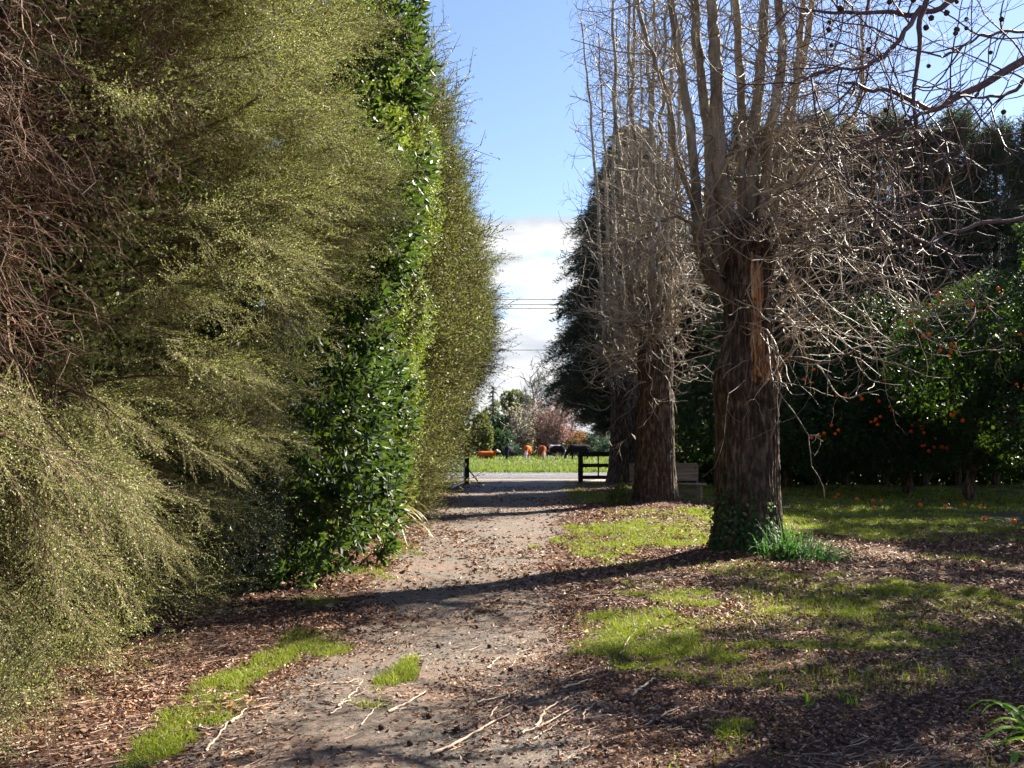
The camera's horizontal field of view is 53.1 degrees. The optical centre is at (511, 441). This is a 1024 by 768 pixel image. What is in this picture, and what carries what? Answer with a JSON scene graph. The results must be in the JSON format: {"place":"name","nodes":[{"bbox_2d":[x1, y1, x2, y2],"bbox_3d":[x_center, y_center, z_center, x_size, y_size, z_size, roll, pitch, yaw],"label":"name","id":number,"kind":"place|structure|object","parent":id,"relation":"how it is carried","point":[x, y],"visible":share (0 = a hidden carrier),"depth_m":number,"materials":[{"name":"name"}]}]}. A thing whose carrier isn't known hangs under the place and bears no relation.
{"place":"outdoors","nodes":[
{"label":"outdoors","id":0,"kind":"place"},
{"bbox_2d":[184,479,620,767],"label":"driveway","id":1,"kind":"structure","parent":0,"point":[360,739],"depth_m":6.70,"materials":[{"name":"grey gravel"}]},
{"bbox_2d":[198,724,214,729],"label":"fallen stick","id":2,"kind":"object","parent":1,"relation":"on","point":[201,727],"visible":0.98,"depth_m":5.25,"materials":[{"name":"beige wood"}]},
{"bbox_2d":[204,723,225,751],"bbox_3d":[-1.472,1.472,5.095,0.025,0.020,0.466,0,0,-4],"label":"fallen stick","id":3,"kind":"object","parent":1,"relation":"on","point":[211,743],"visible":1,"depth_m":5.04,"materials":[{"name":"beige wood"}]},
{"bbox_2d":[230,706,248,723],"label":"fallen stick","id":4,"kind":"object","parent":1,"relation":"on","point":[235,718],"visible":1,"depth_m":5.43,"materials":[{"name":"beige wood"}]},
{"bbox_2d":[225,734,253,741],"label":"fallen stick","id":5,"kind":"object","parent":1,"relation":"on","point":[232,739],"visible":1,"depth_m":5.08,"materials":[{"name":"beige wood"}]},
{"bbox_2d":[322,699,337,703],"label":"fallen stick","id":6,"kind":"object","parent":1,"relation":"on","point":[325,701],"visible":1,"depth_m":5.79,"materials":[{"name":"wood"}]},
{"bbox_2d":[337,700,350,706],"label":"fallen stick","id":7,"kind":"object","parent":1,"relation":"on","point":[339,703],"visible":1,"depth_m":5.78,"materials":[{"name":"wood"}]},
{"bbox_2d":[348,680,362,699],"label":"fallen stick","id":8,"kind":"object","parent":1,"relation":"on","point":[354,691],"visible":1,"depth_m":6.05,"materials":[{"name":"wood"}]},
{"bbox_2d":[360,704,380,724],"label":"fallen stick","id":9,"kind":"object","parent":1,"relation":"on","point":[369,714],"visible":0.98,"depth_m":5.57,"materials":[{"name":"beige wood"}]},
{"bbox_2d":[378,723,384,729],"bbox_3d":[-0.681,1.488,5.333,0.035,0.035,0.034,0,0,0],"label":"fallen seed ball","id":10,"kind":"object","parent":1,"relation":"on","point":[381,726],"visible":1,"depth_m":5.32,"materials":[{"name":"brown plant"}]},
{"bbox_2d":[377,752,400,755],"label":"fallen stick","id":11,"kind":"object","parent":1,"relation":"on","point":[380,754],"visible":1,"depth_m":4.91,"materials":[{"name":"grey wood"}]},
{"bbox_2d":[387,691,425,712],"bbox_3d":[-0.595,1.488,5.873,0.030,0.028,0.523,0,0,18],"label":"fallen stick","id":12,"kind":"object","parent":1,"relation":"on","point":[395,707],"visible":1,"depth_m":5.79,"materials":[{"name":"beige wood"}]},
{"bbox_2d":[407,739,413,745],"bbox_3d":[-0.507,1.503,5.106,0.035,0.035,0.034,0,0,0],"label":"fallen seed ball","id":13,"kind":"object","parent":1,"relation":"on","point":[410,742],"visible":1,"depth_m":5.10,"materials":[{"name":"black plant"}]},
{"bbox_2d":[396,706,429,709],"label":"fallen stick","id":14,"kind":"object","parent":1,"relation":"on","point":[410,707],"visible":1,"depth_m":5.75,"materials":[{"name":"beige wood"}]},
{"bbox_2d":[426,712,431,718],"bbox_3d":[-0.452,1.496,5.581,0.035,0.035,0.034,0,0,0],"label":"fallen seed ball","id":15,"kind":"object","parent":1,"relation":"on","point":[429,715],"visible":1,"depth_m":5.57,"materials":[{"name":"plant"}]},
{"bbox_2d":[454,726,459,731],"bbox_3d":[-0.287,1.498,5.333,0.035,0.035,0.034,0,0,0],"label":"fallen seed ball","id":16,"kind":"object","parent":1,"relation":"on","point":[456,728],"visible":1,"depth_m":5.32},
{"bbox_2d":[430,713,509,754],"bbox_3d":[-0.197,1.496,5.250,0.028,0.035,0.768,0,0,29],"label":"fallen stick","id":17,"kind":"object","parent":1,"relation":"on","point":[456,742],"visible":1,"depth_m":5.15,"materials":[{"name":"beige wood"}]},
{"bbox_2d":[486,657,499,669],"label":"fallen stick","id":18,"kind":"object","parent":1,"relation":"on","point":[489,667],"visible":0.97,"depth_m":6.78,"materials":[{"name":"wood"}]},
{"bbox_2d":[488,700,503,717],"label":"fallen stick","id":19,"kind":"object","parent":1,"relation":"on","point":[494,709],"visible":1,"depth_m":5.69,"materials":[{"name":"wood"}]},
{"bbox_2d":[476,689,524,703],"bbox_3d":[-0.059,1.497,6.025,0.036,0.020,0.416,0,0,42],"label":"fallen stick","id":20,"kind":"object","parent":1,"relation":"on","point":[482,700],"visible":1,"depth_m":5.96,"materials":[{"name":"wood"}]},
{"bbox_2d":[489,682,520,687],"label":"fallen stick","id":21,"kind":"object","parent":1,"relation":"on","point":[500,685],"visible":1,"depth_m":6.29,"materials":[{"name":"wood"}]},
{"bbox_2d":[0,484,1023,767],"bbox_3d":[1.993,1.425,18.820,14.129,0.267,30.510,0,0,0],"label":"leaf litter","id":22,"kind":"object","parent":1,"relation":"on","point":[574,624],"visible":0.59,"depth_m":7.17,"materials":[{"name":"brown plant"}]},
{"bbox_2d":[649,705,687,722],"bbox_3d":[0.843,1.479,5.566,0.032,0.026,0.389,0,0,41],"label":"fallen stick","id":23,"kind":"object","parent":22,"relation":"on","point":[666,712],"visible":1,"depth_m":5.58,"materials":[{"name":"wood"}]},
{"bbox_2d":[532,716,564,739],"bbox_3d":[0.199,1.489,5.327,0.015,0.014,0.436,0,0,24],"label":"fallen stick","id":24,"kind":"object","parent":1,"relation":"on","point":[546,730],"visible":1,"depth_m":5.28,"materials":[{"name":"beige wood"}]},
{"bbox_2d":[520,705,579,734],"bbox_3d":[0.215,1.484,5.477,0.027,0.025,0.626,0,0,33],"label":"fallen stick","id":25,"kind":"object","parent":1,"relation":"on","point":[525,730],"visible":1,"depth_m":5.39,"materials":[{"name":"beige wood"}]},
{"bbox_2d":[534,698,567,725],"bbox_3d":[0.200,1.483,5.627,0.054,0.031,0.611,0,0,18],"label":"fallen stick","id":26,"kind":"object","parent":1,"relation":"on","point":[538,723],"visible":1,"depth_m":5.56,"materials":[{"name":"beige wood"}]},
{"bbox_2d":[562,679,591,688],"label":"fallen stick","id":27,"kind":"object","parent":1,"relation":"on","point":[568,685],"visible":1,"depth_m":6.29,"materials":[{"name":"grey wood"}]},
{"bbox_2d":[582,706,592,720],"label":"fallen stick","id":28,"kind":"object","parent":1,"relation":"on","point":[584,712],"visible":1,"depth_m":5.59,"materials":[{"name":"wood"}]},
{"bbox_2d":[0,443,1023,767],"bbox_3d":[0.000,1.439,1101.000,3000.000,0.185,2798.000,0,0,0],"label":"ground","id":29,"kind":"structure","parent":0,"point":[990,515],"depth_m":6.81,"materials":[{"name":"soil"}]},
{"bbox_2d":[0,0,260,597],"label":"tree","id":30,"kind":"object","parent":29,"relation":"on","point":[57,283],"visible":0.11,"depth_m":9.76,"materials":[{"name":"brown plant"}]},
{"bbox_2d":[0,0,431,767],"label":"tea tree","id":31,"kind":"object","parent":29,"relation":"on","point":[110,476],"visible":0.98,"depth_m":7.31,"materials":[{"name":"green plant"}]},
{"bbox_2d":[140,302,312,603],"bbox_3d":[-2.803,0.021,10.294,1.454,2.977,3.346,0,0,0],"label":"coprosma shrub","id":32,"kind":"object","parent":29,"relation":"on","point":[256,566],"visible":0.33,"depth_m":9.89,"materials":[{"name":"green plant"}]},
{"bbox_2d":[249,533,339,591],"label":"laurel sapling","id":33,"kind":"object","parent":29,"relation":"on","point":[276,581],"visible":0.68,"depth_m":10.45,"materials":[{"name":"green plant"}]},
{"bbox_2d":[218,0,446,577],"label":"laurel tree","id":34,"kind":"object","parent":29,"relation":"on","point":[366,359],"visible":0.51,"depth_m":11.74,"materials":[{"name":"green plant"}]},
{"bbox_2d":[275,32,447,549],"bbox_3d":[-2.220,-2.128,15.602,2.558,7.333,5.062,0,0,0],"label":"privet tree","id":35,"kind":"object","parent":29,"relation":"on","point":[412,363],"visible":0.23,"depth_m":15.40,"materials":[{"name":"green plant"}]},
{"bbox_2d":[346,468,439,543],"bbox_3d":[-1.793,0.823,15.525,1.694,1.362,1.713,0,0,0],"label":"flax plant","id":36,"kind":"object","parent":29,"relation":"on","point":[398,520],"visible":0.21,"depth_m":15.71,"materials":[{"name":"green plant"}]},
{"bbox_2d":[292,0,507,530],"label":"tea tree","id":37,"kind":"object","parent":29,"relation":"on","point":[443,275],"visible":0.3,"depth_m":18.12,"materials":[{"name":"green plant"}]},
{"bbox_2d":[329,53,513,510],"bbox_3d":[-2.185,-3.206,22.942,4.486,11.891,7.953,0,0,0],"label":"tea tree","id":38,"kind":"object","parent":29,"relation":"on","point":[474,297],"visible":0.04,"depth_m":22.63,"materials":[{"name":"green plant"}]},
{"bbox_2d":[401,287,462,514],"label":"laurel tree","id":39,"kind":"object","parent":29,"relation":"on","point":[434,448],"depth_m":20.94,"materials":[{"name":"green plant"}]},
{"bbox_2d":[450,450,464,488],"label":"metal gate","id":40,"kind":"structure","parent":29,"relation":"on","point":[463,472],"depth_m":34.06,"materials":[{"name":"metal"}]},
{"bbox_2d":[464,437,479,483],"bbox_3d":[-1.373,0.700,35.750,0.583,1.750,0.170,0,0,0],"label":"gate post","id":41,"kind":"object","parent":29,"relation":"on","point":[467,470],"visible":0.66,"depth_m":35.66,"materials":[{"name":"paint"}]},
{"bbox_2d":[432,187,521,477],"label":"tea tree","id":42,"kind":"object","parent":29,"relation":"on","point":[496,364],"visible":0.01,"depth_m":33.03,"materials":[{"name":"green plant"}]},
{"bbox_2d":[438,131,519,485],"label":"tea tree","id":43,"kind":"object","parent":29,"relation":"on","point":[493,337],"visible":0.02,"depth_m":27.90,"materials":[{"name":"green plant"}]},
{"bbox_2d":[469,412,493,450],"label":"evergreen tree","id":44,"kind":"object","parent":29,"relation":"on","point":[488,433],"visible":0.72,"depth_m":97.54,"materials":[{"name":"green plant"}]},
{"bbox_2d":[477,450,500,458],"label":"cow","id":45,"kind":"object","parent":29,"relation":"on","point":[488,454],"visible":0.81,"depth_m":87.78},
{"bbox_2d":[483,387,504,428],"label":"conifer","id":46,"kind":"object","parent":29,"relation":"on","point":[492,404],"visible":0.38,"depth_m":127.83,"materials":[{"name":"green plant"}]},
{"bbox_2d":[476,428,514,455],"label":"evergreen tree","id":47,"kind":"object","parent":29,"relation":"on","point":[500,436],"visible":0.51,"depth_m":103.21,"materials":[{"name":"green plant"}]},
{"bbox_2d":[480,412,524,445],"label":"evergreen tree","id":48,"kind":"object","parent":29,"relation":"on","point":[505,421],"visible":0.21,"depth_m":120.18,"materials":[{"name":"green plant"}]},
{"bbox_2d":[504,446,513,458],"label":"cow","id":49,"kind":"object","parent":29,"relation":"on","point":[509,450],"visible":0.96,"depth_m":85.38},
{"bbox_2d":[501,441,520,456],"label":"evergreen shrub","id":50,"kind":"object","parent":29,"relation":"on","point":[515,448],"visible":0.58,"depth_m":99.85,"materials":[{"name":"green plant"}]},
{"bbox_2d":[499,388,532,419],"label":"evergreen tree","id":51,"kind":"object","parent":29,"relation":"on","point":[510,397],"visible":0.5,"depth_m":124.21,"materials":[{"name":"green plant"}]},
{"bbox_2d":[499,398,551,454],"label":"magnolia tree","id":52,"kind":"object","parent":29,"relation":"on","point":[522,439],"visible":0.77,"depth_m":107.97,"materials":[{"name":"white plant"}]},
{"bbox_2d":[523,445,531,459],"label":"cow","id":53,"kind":"object","parent":29,"relation":"on","point":[527,449],"visible":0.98,"depth_m":83.33},
{"bbox_2d":[460,428,609,454],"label":"garden hedge","id":54,"kind":"object","parent":29,"relation":"on","point":[505,430],"visible":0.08,"depth_m":110.81,"materials":[{"name":"green plant"}]},
{"bbox_2d":[516,356,559,428],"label":"bare tree","id":55,"kind":"object","parent":29,"relation":"on","point":[534,393],"visible":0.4,"depth_m":120.89,"materials":[{"name":"plant"}]},
{"bbox_2d":[537,446,546,458],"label":"cow","id":56,"kind":"object","parent":29,"relation":"on","point":[541,450],"visible":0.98,"depth_m":85.36},
{"bbox_2d":[529,411,556,451],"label":"blossom tree","id":57,"kind":"object","parent":29,"relation":"on","point":[538,441],"visible":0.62,"depth_m":104.91,"materials":[{"name":"pink plant"}]},
{"bbox_2d":[528,395,576,455],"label":"blossom tree","id":58,"kind":"object","parent":29,"relation":"on","point":[556,435],"visible":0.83,"depth_m":103.28,"materials":[{"name":"pink plant"}]},
{"bbox_2d":[537,352,574,421],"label":"bare tree","id":59,"kind":"object","parent":29,"relation":"on","point":[555,389],"visible":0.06,"depth_m":123.81,"materials":[{"name":"grey plant"}]},
{"bbox_2d":[546,445,567,458],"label":"cow","id":60,"kind":"object","parent":29,"relation":"on","point":[555,449],"visible":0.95,"depth_m":86.70},
{"bbox_2d":[556,415,578,444],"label":"bare tree","id":61,"kind":"object","parent":29,"relation":"on","point":[571,423],"visible":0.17,"depth_m":107.03,"materials":[{"name":"grey plant"}]},
{"bbox_2d":[112,480,1023,767],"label":"grass","id":62,"kind":"structure","parent":29,"relation":"on","point":[158,740],"depth_m":8.72,"materials":[{"name":"green plant"}]},
{"bbox_2d":[556,437,583,455],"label":"evergreen shrub","id":63,"kind":"object","parent":29,"relation":"on","point":[568,441],"visible":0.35,"depth_m":103.87,"materials":[{"name":"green plant"}]},
{"bbox_2d":[564,444,590,458],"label":"cow","id":64,"kind":"object","parent":29,"relation":"on","point":[574,448],"visible":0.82,"depth_m":84.74},
{"bbox_2d":[565,430,591,455],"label":"evergreen shrub","id":65,"kind":"object","parent":29,"relation":"on","point":[582,442],"visible":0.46,"depth_m":103.53,"materials":[{"name":"orange plant"}]},
{"bbox_2d":[565,423,609,450],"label":"house","id":66,"kind":"structure","parent":29,"relation":"on","point":[585,429],"depth_m":116.29,"materials":[{"name":"white glass"}]},
{"bbox_2d":[289,399,892,451],"bbox_3d":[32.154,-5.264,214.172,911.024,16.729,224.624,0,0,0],"label":"distant woods","id":67,"kind":"object","parent":29,"relation":"on","point":[498,403],"visible":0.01,"depth_m":240.19,"materials":[{"name":"green plant"}]},
{"bbox_2d":[584,434,609,451],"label":"evergreen tree","id":68,"kind":"object","parent":29,"relation":"on","point":[594,443],"visible":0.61,"depth_m":102.39,"materials":[{"name":"green plant"}]},
{"bbox_2d":[606,483,631,503],"bbox_3d":[2.452,1.262,23.417,0.601,0.643,0.565,0,0,0],"label":"seedling shrub","id":69,"kind":"object","parent":29,"relation":"on","point":[618,490],"visible":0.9,"depth_m":23.34,"materials":[{"name":"green plant"}]},
{"bbox_2d":[558,0,689,482],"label":"pollarded tree","id":70,"kind":"object","parent":29,"relation":"on","point":[621,429],"visible":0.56,"depth_m":34.70,"materials":[{"name":"brown plant"}]},
{"bbox_2d":[533,126,721,446],"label":"conifer","id":71,"kind":"object","parent":29,"relation":"on","point":[569,383],"visible":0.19,"depth_m":37.73,"materials":[{"name":"green plant"}]},
{"bbox_2d":[629,677,654,696],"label":"fallen stick","id":72,"kind":"object","parent":29,"relation":"on","point":[636,690],"visible":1,"depth_m":6.08,"materials":[{"name":"grey wood"}]},
{"bbox_2d":[561,0,746,501],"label":"pollarded tree","id":73,"kind":"object","parent":29,"relation":"on","point":[655,477],"visible":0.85,"depth_m":23.66,"materials":[{"name":"brown plant"}]},
{"bbox_2d":[629,463,706,500],"bbox_3d":[3.825,0.990,25.289,1.850,0.905,0.621,0,0,0],"label":"park bench","id":74,"kind":"object","parent":29,"relation":"on","point":[686,471],"visible":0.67,"depth_m":25.51,"materials":[{"name":"grey wood"}]},
{"bbox_2d":[671,183,722,479],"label":"conifer","id":75,"kind":"object","parent":29,"relation":"on","point":[692,348],"visible":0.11,"depth_m":36.77,"materials":[{"name":"green plant"}]},
{"bbox_2d":[691,709,729,715],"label":"fallen stick","id":76,"kind":"object","parent":29,"relation":"on","point":[707,709],"visible":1,"depth_m":5.58,"materials":[{"name":"grey wood"}]},
{"bbox_2d":[697,101,799,467],"bbox_3d":[7.896,-4.824,33.966,3.636,12.856,3.722,0,0,0],"label":"shelterbelt tree","id":77,"kind":"object","parent":29,"relation":"on","point":[714,303],"visible":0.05,"depth_m":33.62,"materials":[{"name":"green plant"}]},
{"bbox_2d":[672,343,887,487],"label":"citrus tree","id":78,"kind":"object","parent":29,"relation":"on","point":[787,479],"visible":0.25,"depth_m":31.77,"materials":[{"name":"green plant"}]},
{"bbox_2d":[734,119,829,484],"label":"shelterbelt tree","id":79,"kind":"object","parent":29,"relation":"on","point":[777,324],"visible":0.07,"depth_m":33.35,"materials":[{"name":"green plant"}]},
{"bbox_2d":[564,0,1020,551],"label":"pollarded tree","id":80,"kind":"object","parent":29,"relation":"on","point":[748,388],"visible":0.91,"depth_m":13.04,"materials":[{"name":"brown plant"}]},
{"bbox_2d":[699,452,780,553],"bbox_3d":[2.888,0.827,12.895,1.108,1.400,0.430,0,0,22],"label":"ivy","id":81,"kind":"object","parent":80,"relation":"attached to","point":[720,536],"visible":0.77,"depth_m":12.87,"materials":[{"name":"green plant"}]},
{"bbox_2d":[578,451,1011,482],"bbox_3d":[15.693,0.940,36.170,26.715,1.200,0.210,0,0,0],"label":"rail fence","id":82,"kind":"object","parent":29,"relation":"on","point":[581,465],"visible":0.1,"depth_m":36.08,"materials":[{"name":"paint"}]},
{"bbox_2d":[738,519,866,563],"bbox_3d":[3.566,1.168,12.458,1.665,0.565,1.351,0,0,21],"label":"daffodil clump","id":83,"kind":"object","parent":29,"relation":"on","point":[791,550],"visible":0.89,"depth_m":12.42,"materials":[{"name":"green plant"}]},
{"bbox_2d":[802,688,818,706],"bbox_3d":[1.655,1.436,5.689,0.109,0.129,0.052,0,0,37],"label":"bulb sprout","id":84,"kind":"object","parent":29,"relation":"on","point":[806,699],"visible":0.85,"depth_m":5.69,"materials":[{"name":"green plant"}]},
{"bbox_2d":[773,101,870,485],"bbox_3d":[9.980,-4.765,33.715,3.941,12.735,3.693,0,0,0],"label":"shelterbelt tree","id":85,"kind":"object","parent":29,"relation":"on","point":[817,481],"visible":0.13,"depth_m":33.08,"materials":[{"name":"green plant"}]},
{"bbox_2d":[836,689,846,699],"bbox_3d":[1.883,1.450,5.841,0.055,0.099,0.081,0,0,31],"label":"bulb sprout","id":86,"kind":"object","parent":29,"relation":"on","point":[841,695],"visible":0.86,"depth_m":5.84,"materials":[{"name":"green plant"}]},
{"bbox_2d":[675,420,1023,485],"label":"camellia hedge","id":87,"kind":"object","parent":29,"relation":"on","point":[941,479],"visible":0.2,"depth_m":34.66,"materials":[{"name":"green plant"}]},
{"bbox_2d":[802,108,896,485],"bbox_3d":[11.111,-4.737,34.268,3.624,12.674,3.574,0,0,36],"label":"shelterbelt tree","id":88,"kind":"object","parent":29,"relation":"on","point":[845,481],"visible":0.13,"depth_m":33.60,"materials":[{"name":"green plant"}]},
{"bbox_2d":[845,693,857,705],"bbox_3d":[1.886,1.449,5.706,0.080,0.102,0.045,0,0,0],"label":"bulb sprout","id":89,"kind":"object","parent":29,"relation":"on","point":[848,700],"visible":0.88,"depth_m":5.71,"materials":[{"name":"green plant"}]},
{"bbox_2d":[693,0,1023,367],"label":"plane tree","id":90,"kind":"object","parent":29,"relation":"on","point":[921,12],"visible":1,"depth_m":8.53,"materials":[{"name":"brown plant"}]},
{"bbox_2d":[842,99,935,485],"bbox_3d":[12.441,-4.884,34.206,3.494,12.975,3.686,0,0,34],"label":"shelterbelt tree","id":91,"kind":"object","parent":29,"relation":"on","point":[896,259],"visible":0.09,"depth_m":33.55,"materials":[{"name":"green plant"}]},
{"bbox_2d":[776,290,1023,493],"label":"citrus tree","id":92,"kind":"object","parent":29,"relation":"on","point":[886,439],"visible":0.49,"depth_m":26.92,"materials":[{"name":"green plant"}]},
{"bbox_2d":[877,117,980,486],"bbox_3d":[13.745,-4.601,33.952,3.551,12.403,3.556,0,0,-41],"label":"shelterbelt tree","id":93,"kind":"object","parent":29,"relation":"on","point":[935,261],"visible":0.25,"depth_m":33.34,"materials":[{"name":"green plant"}]},
{"bbox_2d":[879,265,1023,501],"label":"citrus tree","id":94,"kind":"object","parent":29,"relation":"on","point":[983,394],"visible":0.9,"depth_m":23.90,"materials":[{"name":"green plant"}]},
{"bbox_2d":[915,99,1014,485],"bbox_3d":[14.808,-4.896,34.327,3.684,12.994,3.784,0,0,0],"label":"shelterbelt tree","id":95,"kind":"object","parent":29,"relation":"on","point":[957,478],"visible":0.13,"depth_m":33.51,"materials":[{"name":"green plant"}]},
{"bbox_2d":[943,115,1023,485],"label":"shelterbelt tree","id":96,"kind":"object","parent":29,"relation":"on","point":[1000,154],"visible":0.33,"depth_m":33.15,"materials":[{"name":"green plant"}]},
{"bbox_2d":[965,699,1023,763],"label":"lily plant","id":97,"kind":"object","parent":29,"relation":"on","point":[1014,754],"visible":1,"depth_m":5.17,"materials":[{"name":"green plant"}]},
{"bbox_2d":[989,110,1023,453],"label":"shelterbelt tree","id":98,"kind":"object","parent":29,"relation":"on","point":[1021,125],"visible":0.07,"depth_m":33.87,"materials":[{"name":"green plant"}]},
{"bbox_2d":[1011,205,1023,268],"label":"evergreen tree","id":99,"kind":"object","parent":29,"relation":"on","point":[1021,224],"visible":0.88,"depth_m":25.32,"materials":[{"name":"green plant"}]},
{"bbox_2d":[1013,393,1023,440],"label":"citrus tree","id":100,"kind":"object","parent":29,"relation":"on","point":[1022,417],"visible":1,"depth_m":17.91,"materials":[{"name":"green plant"}]},
{"bbox_2d":[494,308,555,308],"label":"power line","id":101,"kind":"object","parent":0,"point":[527,308],"visible":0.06,"depth_m":50.59,"materials":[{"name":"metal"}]},
{"bbox_2d":[448,473,606,476],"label":"road","id":102,"kind":"structure","parent":0,"point":[529,474],"depth_m":45.43,"materials":[{"name":"grey asphalt"}]},
{"bbox_2d":[449,477,577,477],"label":"road markings","id":103,"kind":"object","parent":102,"relation":"on","point":[524,477],"visible":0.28,"depth_m":41.90,"materials":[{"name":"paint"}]},
{"bbox_2d":[496,299,558,299],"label":"power line","id":104,"kind":"object","parent":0,"point":[527,299],"visible":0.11,"depth_m":49.99,"materials":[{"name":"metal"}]},
{"bbox_2d":[495,304,559,304],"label":"power line","id":105,"kind":"object","parent":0,"point":[526,304],"visible":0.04,"depth_m":49.99,"materials":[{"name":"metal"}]},
{"bbox_2d":[240,453,916,472],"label":"pasture grass","id":106,"kind":"structure","parent":0,"point":[527,466],"depth_m":57.85,"materials":[{"name":"green plant"}]},
{"bbox_2d":[232,0,1023,441],"label":"sky","id":107,"kind":"structure","parent":0,"point":[518,67],"materials":[{"name":"blue"}]}
]}

